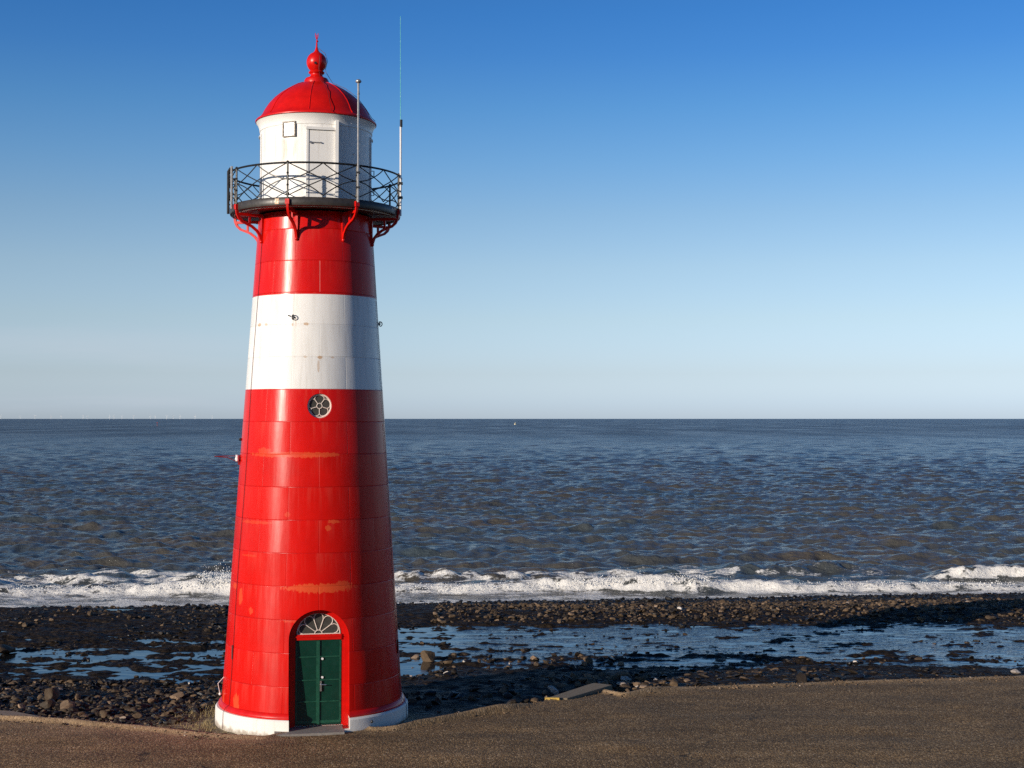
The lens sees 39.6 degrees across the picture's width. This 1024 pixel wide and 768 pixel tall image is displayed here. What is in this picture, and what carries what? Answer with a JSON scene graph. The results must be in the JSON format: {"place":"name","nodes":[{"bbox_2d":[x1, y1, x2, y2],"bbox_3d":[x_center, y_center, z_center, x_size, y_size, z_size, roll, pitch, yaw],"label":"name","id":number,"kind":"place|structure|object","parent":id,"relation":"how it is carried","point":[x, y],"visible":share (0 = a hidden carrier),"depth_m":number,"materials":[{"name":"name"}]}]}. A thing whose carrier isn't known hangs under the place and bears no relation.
{"place":"outdoors","nodes":[
{"label":"outdoors","id":0,"kind":"place"},
{"bbox_2d":[0,675,1015,741],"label":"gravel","id":1,"kind":"structure","parent":0,"point":[737,687],"depth_m":37.44,"materials":[{"name":"gravel"}]},
{"bbox_2d":[0,419,1023,607],"bbox_3d":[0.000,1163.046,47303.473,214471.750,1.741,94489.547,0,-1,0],"label":"sea","id":2,"kind":"structure","parent":0,"point":[140,506],"depth_m":162.37,"materials":[{"name":"liquid"}]},
{"bbox_2d":[1,561,1014,590],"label":"spray","id":3,"kind":"object","parent":2,"relation":"on","point":[210,579],"visible":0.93,"depth_m":84.66,"materials":[{"name":"white liquid"}]},
{"bbox_2d":[0,675,1023,767],"bbox_3d":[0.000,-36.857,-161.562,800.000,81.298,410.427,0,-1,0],"label":"pavement","id":4,"kind":"structure","parent":0,"point":[946,723],"depth_m":32.20,"materials":[{"name":"brown asphalt"}]},
{"bbox_2d":[214,33,407,735],"bbox_3d":[-4.884,-0.017,35.003,4.750,17.400,4.918,0,-1,-8],"label":"lighthouse","id":5,"kind":"object","parent":4,"relation":"on","point":[312,634],"visible":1,"depth_m":33.65,"materials":[{"name":"red paint"}]},
{"bbox_2d":[227,166,232,213],"bbox_3d":[-6.760,-4.647,34.086,0.148,1.140,0.080,0,-1,0],"label":"antenna mount","id":6,"kind":"object","parent":5,"relation":"attached to","point":[229,188],"visible":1,"depth_m":34.06,"materials":[{"name":"metal"}]},
{"bbox_2d":[282,121,295,136],"bbox_3d":[-5.314,-6.086,33.974,0.340,0.370,0.080,0,-2,20],"label":"lantern window","id":7,"kind":"structure","parent":5,"relation":"in","point":[288,127],"depth_m":33.96,"materials":[{"name":"beige glass"}]},
{"bbox_2d":[295,640,317,725],"bbox_3d":[-4.783,6.954,33.139,0.529,1.973,0.072,0,-1,-12],"label":"door leaf","id":8,"kind":"structure","parent":5,"relation":"in","point":[305,650],"depth_m":33.12,"materials":[{"name":"green paint"}]},
{"bbox_2d":[307,394,331,417],"bbox_3d":[-4.539,0.526,33.518,0.588,0.588,0.062,0,-1,-12],"label":"round window","id":9,"kind":"structure","parent":5,"relation":"in","point":[319,405],"depth_m":33.51,"materials":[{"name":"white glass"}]},
{"bbox_2d":[306,120,338,197],"bbox_3d":[-4.536,-5.329,33.940,0.760,1.930,0.290,1,-1,-13],"label":"lantern door","id":10,"kind":"structure","parent":5,"relation":"in","point":[322,143],"depth_m":33.86,"materials":[{"name":"white paint"}]},
{"bbox_2d":[317,639,340,724],"bbox_3d":[-4.269,6.951,33.214,0.563,1.973,0.141,0,-1,-12],"label":"door leaf","id":11,"kind":"structure","parent":5,"relation":"in","point":[328,651],"depth_m":33.23,"materials":[{"name":"green paint"}]},
{"bbox_2d":[355,79,361,201],"bbox_3d":[-3.616,-5.727,33.471,0.144,2.908,0.144,0,-1,0],"label":"antenna mast","id":12,"kind":"object","parent":5,"relation":"attached to","point":[358,81],"visible":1,"depth_m":33.45,"materials":[{"name":"metal"}]},
{"bbox_2d":[398,16,402,215],"bbox_3d":[-2.730,-6.578,34.901,0.100,4.927,0.090,0,-1,0],"label":"whip antenna","id":13,"kind":"object","parent":5,"relation":"attached to","point":[400,183],"visible":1,"depth_m":34.86,"materials":[{"name":"white metal"}]},
{"bbox_2d":[0,593,1023,733],"bbox_3d":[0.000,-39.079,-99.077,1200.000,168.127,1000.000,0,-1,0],"label":"beach","id":14,"kind":"structure","parent":0,"point":[69,626],"depth_m":46.41,"materials":[{"name":"black stone"}]},
{"bbox_2d":[0,710,41,716],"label":"concrete slab","id":15,"kind":"structure","parent":14,"relation":"on","point":[2,712],"depth_m":34.89,"materials":[{"name":"grey concrete"}]},
{"bbox_2d":[18,704,25,709],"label":"stone","id":16,"kind":"object","parent":14,"relation":"on","point":[21,706],"visible":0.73,"depth_m":36.38,"materials":[{"name":"beige stone"}]},
{"bbox_2d":[39,699,55,708],"bbox_3d":[-11.804,8.139,36.148,0.381,0.282,0.312,0,-1,13],"label":"boulder","id":17,"kind":"object","parent":14,"relation":"on","point":[50,703],"visible":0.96,"depth_m":36.02,"materials":[{"name":"stone"}]},
{"bbox_2d":[44,687,59,699],"bbox_3d":[-12.136,8.186,37.459,0.425,0.425,0.469,0,-1,0],"label":"boulder","id":18,"kind":"object","parent":14,"relation":"on","point":[52,693],"visible":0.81,"depth_m":37.31,"materials":[{"name":"grey stone"}]},
{"bbox_2d":[60,700,74,710],"bbox_3d":[-11.269,8.157,36.027,0.359,0.293,0.463,0,-1,0],"label":"boulder","id":19,"kind":"object","parent":14,"relation":"on","point":[65,704],"visible":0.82,"depth_m":35.94,"materials":[{"name":"beige stone"}]},
{"bbox_2d":[67,707,78,711],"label":"stone","id":20,"kind":"object","parent":14,"relation":"on","point":[73,709],"visible":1,"depth_m":35.59,"materials":[{"name":"grey stone"}]},
{"bbox_2d":[73,694,80,699],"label":"stone","id":21,"kind":"object","parent":14,"relation":"on","point":[76,696],"visible":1,"depth_m":37.66,"materials":[{"name":"stone"}]},
{"bbox_2d":[100,710,107,717],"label":"stone","id":22,"kind":"object","parent":14,"relation":"on","point":[103,713],"visible":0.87,"depth_m":35.26,"materials":[{"name":"beige stone"}]},
{"bbox_2d":[103,705,112,708],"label":"stone","id":23,"kind":"object","parent":14,"relation":"on","point":[108,706],"visible":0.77,"depth_m":36.18,"materials":[{"name":"stone"}]},
{"bbox_2d":[130,706,137,711],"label":"stone","id":24,"kind":"object","parent":14,"relation":"on","point":[133,709],"visible":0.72,"depth_m":35.91,"materials":[{"name":"stone"}]},
{"bbox_2d":[132,712,142,717],"bbox_3d":[-9.258,8.195,35.163,0.248,0.136,0.170,0,-1,0],"label":"stone","id":25,"kind":"object","parent":14,"relation":"on","point":[138,715],"visible":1,"depth_m":35.12,"materials":[{"name":"brown stone"}]},
{"bbox_2d":[148,697,158,702],"bbox_3d":[-9.437,8.322,37.385,0.251,0.175,0.378,-1,-2,31],"label":"stone","id":26,"kind":"object","parent":14,"relation":"on","point":[152,699],"visible":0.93,"depth_m":37.26,"materials":[{"name":"beige stone"}]},
{"bbox_2d":[169,692,183,698],"bbox_3d":[-8.968,8.320,37.873,0.491,0.214,0.298,0,-1,0],"label":"stone","id":27,"kind":"object","parent":14,"relation":"on","point":[177,695],"visible":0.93,"depth_m":37.84,"materials":[{"name":"beige stone"}]},
{"bbox_2d":[158,702,227,733],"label":"dry grass","id":28,"kind":"structure","parent":14,"relation":"on","point":[206,729],"depth_m":34.21,"materials":[{"name":"brown plant"}]},
{"bbox_2d":[408,699,416,702],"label":"stone","id":29,"kind":"object","parent":14,"relation":"on","point":[412,700],"visible":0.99,"depth_m":36.64,"materials":[{"name":"black stone"}]},
{"bbox_2d":[420,650,435,661],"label":"boulder","id":30,"kind":"object","parent":14,"relation":"on","point":[427,656],"visible":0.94,"depth_m":44.55,"materials":[{"name":"stone"}]},
{"bbox_2d":[448,691,458,696],"bbox_3d":[-1.534,8.260,37.729,0.319,0.216,0.204,1,-2,-22],"label":"stone","id":31,"kind":"object","parent":14,"relation":"on","point":[453,693],"visible":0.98,"depth_m":37.68,"materials":[{"name":"grey stone"}]},
{"bbox_2d":[451,668,456,673],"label":"stone","id":32,"kind":"object","parent":14,"relation":"on","point":[453,670],"visible":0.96,"depth_m":41.58,"materials":[{"name":"brown stone"}]},
{"bbox_2d":[455,693,465,698],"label":"stone","id":33,"kind":"object","parent":14,"relation":"on","point":[460,695],"visible":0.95,"depth_m":37.43,"materials":[{"name":"grey stone"}]},
{"bbox_2d":[499,687,506,692],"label":"stone","id":34,"kind":"object","parent":14,"relation":"on","point":[503,689],"visible":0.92,"depth_m":38.34,"materials":[{"name":"grey stone"}]},
{"bbox_2d":[506,699,516,703],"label":"stone","id":35,"kind":"object","parent":14,"relation":"on","point":[512,701],"visible":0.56,"depth_m":36.29,"materials":[{"name":"grey stone"}]},
{"bbox_2d":[0,592,1023,725],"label":"rubble","id":36,"kind":"object","parent":14,"relation":"on","point":[649,604],"visible":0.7,"depth_m":53.05,"materials":[{"name":"stone"}]},
{"bbox_2d":[518,699,528,702],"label":"stone","id":37,"kind":"object","parent":14,"relation":"on","point":[523,700],"visible":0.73,"depth_m":36.86,"materials":[{"name":"stone"}]},
{"bbox_2d":[530,698,538,702],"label":"stone","id":38,"kind":"object","parent":14,"relation":"on","point":[532,700],"visible":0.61,"depth_m":36.84,"materials":[{"name":"stone"}]},
{"bbox_2d":[545,672,554,677],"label":"stone","id":39,"kind":"object","parent":14,"relation":"on","point":[552,674],"visible":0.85,"depth_m":41.11,"materials":[{"name":"grey stone"}]},
{"bbox_2d":[548,685,558,694],"bbox_3d":[1.126,8.294,38.432,0.194,0.265,0.446,1,-2,-43],"label":"boulder","id":40,"kind":"object","parent":14,"relation":"on","point":[553,690],"visible":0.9,"depth_m":38.36,"materials":[{"name":"grey stone"}]},
{"bbox_2d":[569,664,576,669],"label":"stone","id":41,"kind":"object","parent":14,"relation":"on","point":[572,666],"visible":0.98,"depth_m":42.77,"materials":[{"name":"grey stone"}]},
{"bbox_2d":[545,683,611,699],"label":"concrete slab","id":42,"kind":"structure","parent":14,"relation":"on","point":[588,689],"depth_m":37.50,"materials":[{"name":"grey concrete"}]},
{"bbox_2d":[577,677,586,681],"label":"stone","id":43,"kind":"object","parent":14,"relation":"on","point":[581,679],"visible":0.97,"depth_m":40.24,"materials":[{"name":"black stone"}]},
{"bbox_2d":[583,657,592,662],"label":"stone","id":44,"kind":"object","parent":14,"relation":"on","point":[588,659],"visible":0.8,"depth_m":44.34,"materials":[{"name":"grey stone"}]},
{"bbox_2d":[586,679,595,683],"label":"stone","id":45,"kind":"object","parent":14,"relation":"on","point":[589,681],"visible":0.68,"depth_m":39.67,"materials":[{"name":"black stone"}]},
{"bbox_2d":[610,675,617,679],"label":"stone","id":46,"kind":"object","parent":14,"relation":"on","point":[614,677],"visible":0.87,"depth_m":40.74,"materials":[{"name":"grey stone"}]},
{"bbox_2d":[616,687,625,691],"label":"stone","id":47,"kind":"object","parent":14,"relation":"on","point":[620,689],"visible":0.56,"depth_m":38.80,"materials":[{"name":"stone"}]},
{"bbox_2d":[616,671,629,677],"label":"stone","id":48,"kind":"object","parent":14,"relation":"on","point":[621,673],"visible":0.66,"depth_m":40.91,"materials":[{"name":"grey stone"}]},
{"bbox_2d":[620,676,631,680],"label":"stone","id":49,"kind":"object","parent":14,"relation":"on","point":[625,679],"visible":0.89,"depth_m":40.33,"materials":[{"name":"grey stone"}]},
{"bbox_2d":[621,684,630,688],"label":"stone","id":50,"kind":"object","parent":14,"relation":"on","point":[626,685],"visible":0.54,"depth_m":39.27,"materials":[{"name":"grey stone"}]},
{"bbox_2d":[637,676,646,681],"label":"stone","id":51,"kind":"object","parent":14,"relation":"on","point":[641,678],"visible":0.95,"depth_m":40.32,"materials":[{"name":"black stone"}]},
{"bbox_2d":[670,680,677,686],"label":"stone","id":52,"kind":"object","parent":14,"relation":"on","point":[673,683],"visible":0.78,"depth_m":39.34,"materials":[{"name":"beige stone"}]},
{"bbox_2d":[796,673,807,682],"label":"stone","id":53,"kind":"object","parent":14,"relation":"on","point":[800,677],"visible":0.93,"depth_m":40.31,"materials":[{"name":"stone"}]},
{"bbox_2d":[1011,669,1020,673],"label":"stone","id":54,"kind":"object","parent":14,"relation":"on","point":[1015,671],"visible":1,"depth_m":41.75,"materials":[{"name":"white stone"}]},
{"bbox_2d":[0,609,1023,690],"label":"tide pool","id":55,"kind":"structure","parent":0,"point":[697,638],"depth_m":47.51,"materials":[{"name":"blue liquid"}]},
{"bbox_2d":[0,644,15,653],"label":"boulder","id":56,"kind":"object","parent":55,"relation":"on","point":[5,649],"visible":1,"depth_m":45.85,"materials":[{"name":"grey stone"}]},
{"bbox_2d":[0,0,1023,418],"label":"sky","id":57,"kind":"structure","parent":0,"point":[612,209],"materials":[{"name":"blue"}]}
]}

